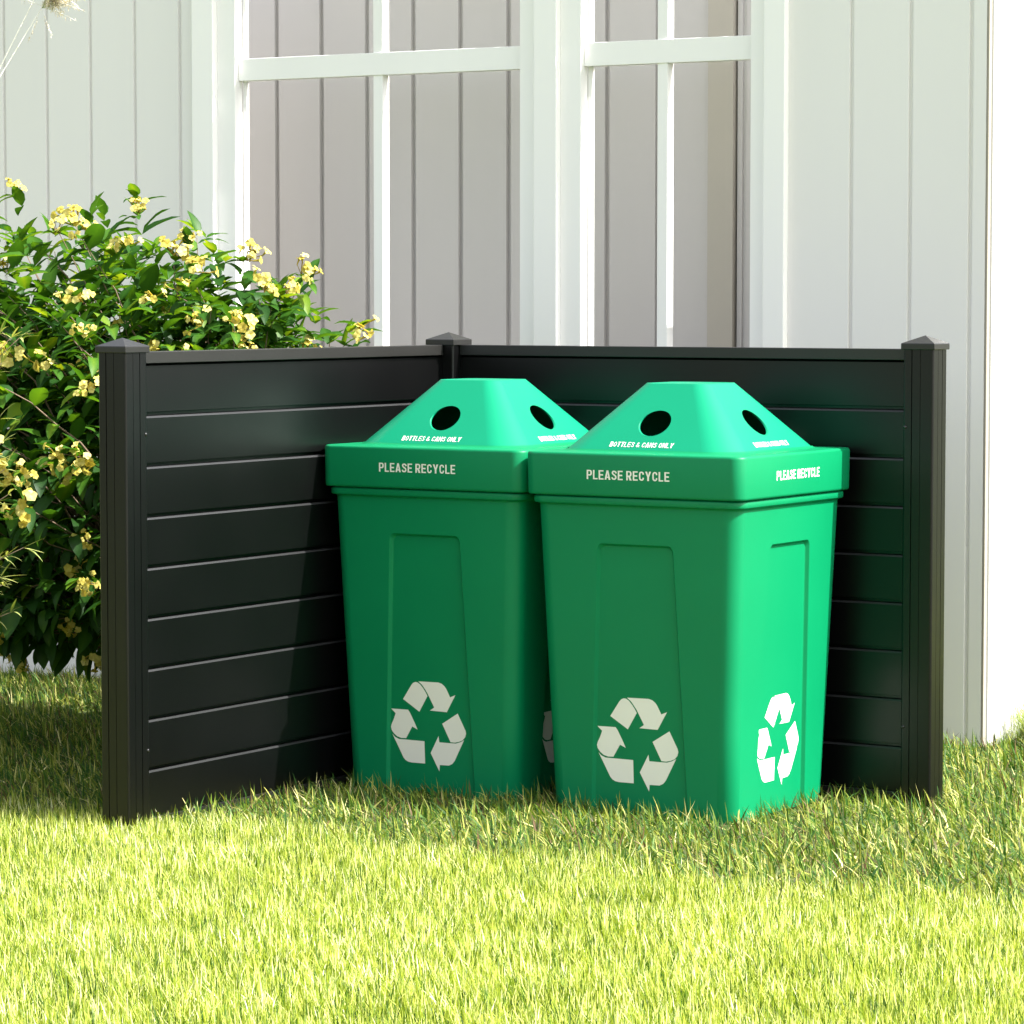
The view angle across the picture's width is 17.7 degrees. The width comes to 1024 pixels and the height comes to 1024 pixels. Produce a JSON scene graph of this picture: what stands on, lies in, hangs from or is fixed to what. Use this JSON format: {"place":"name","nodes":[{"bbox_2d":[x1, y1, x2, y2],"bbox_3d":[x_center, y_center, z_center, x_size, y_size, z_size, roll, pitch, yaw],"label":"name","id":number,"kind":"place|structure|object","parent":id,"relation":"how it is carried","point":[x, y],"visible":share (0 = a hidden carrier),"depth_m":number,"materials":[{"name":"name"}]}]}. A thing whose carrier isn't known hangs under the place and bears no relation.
{"place":"outdoors","nodes":[
{"label":"outdoors","id":0,"kind":"place"},
{"bbox_2d":[0,0,84,76],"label":"plume grass","id":1,"kind":"object","parent":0,"point":[54,3],"depth_m":7.58,"materials":[{"name":"plant"}]},
{"bbox_2d":[0,0,1023,746],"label":"garden house","id":2,"kind":"structure","parent":0,"point":[686,172],"depth_m":9.23,"materials":[{"name":"paint"}]},
{"bbox_2d":[191,0,533,345],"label":"window","id":3,"kind":"structure","parent":2,"relation":"in","point":[219,69],"depth_m":9.45,"materials":[{"name":"white paint"}]},
{"bbox_2d":[534,0,788,347],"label":"window","id":4,"kind":"structure","parent":2,"relation":"in","point":[563,54],"depth_m":8.86,"materials":[{"name":"white paint"}]},
{"bbox_2d":[0,784,1023,1023],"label":"fine lawn","id":5,"kind":"structure","parent":0,"point":[236,875],"depth_m":5.78,"materials":[{"name":"green plant"}]},
{"bbox_2d":[0,662,1023,1023],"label":"ground","id":6,"kind":"structure","parent":0,"point":[838,830],"depth_m":7.16,"materials":[{"name":"green plant"}]},
{"bbox_2d":[0,319,45,632],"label":"narrow leaf shrub","id":7,"kind":"object","parent":6,"relation":"on","point":[3,358],"visible":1,"depth_m":7.04,"materials":[{"name":"green plant"}]},
{"bbox_2d":[0,178,382,682],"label":"flowering shrub","id":8,"kind":"object","parent":6,"relation":"on","point":[49,384],"visible":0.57,"depth_m":8.17,"materials":[{"name":"green plant"}]},
{"bbox_2d":[325,378,587,800],"bbox_3d":[-0.068,0.165,7.755,0.550,0.957,0.550,2,4,32],"label":"recycling bin","id":9,"kind":"object","parent":6,"relation":"on","point":[440,531],"visible":0.84,"depth_m":7.55,"materials":[{"name":"green plastic"}]},
{"bbox_2d":[95,332,949,832],"bbox_3d":[0.051,0.155,7.259,1.363,1.082,1.363,2,4,32],"label":"privacy fence","id":10,"kind":"object","parent":6,"relation":"on","point":[223,656],"visible":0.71,"depth_m":7.48,"materials":[{"name":"black plastic"}]},
{"bbox_2d":[528,382,849,823],"bbox_3d":[0.402,0.185,7.447,0.550,0.957,0.550,2,4,32],"label":"recycling bin","id":11,"kind":"object","parent":6,"relation":"on","point":[688,535],"visible":0.98,"depth_m":7.26,"materials":[{"name":"green plastic"}]},
{"bbox_2d":[985,684,1023,745],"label":"ornamental grass","id":12,"kind":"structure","parent":6,"relation":"on","point":[1020,729],"depth_m":8.48,"materials":[{"name":"green plant"}]}
]}

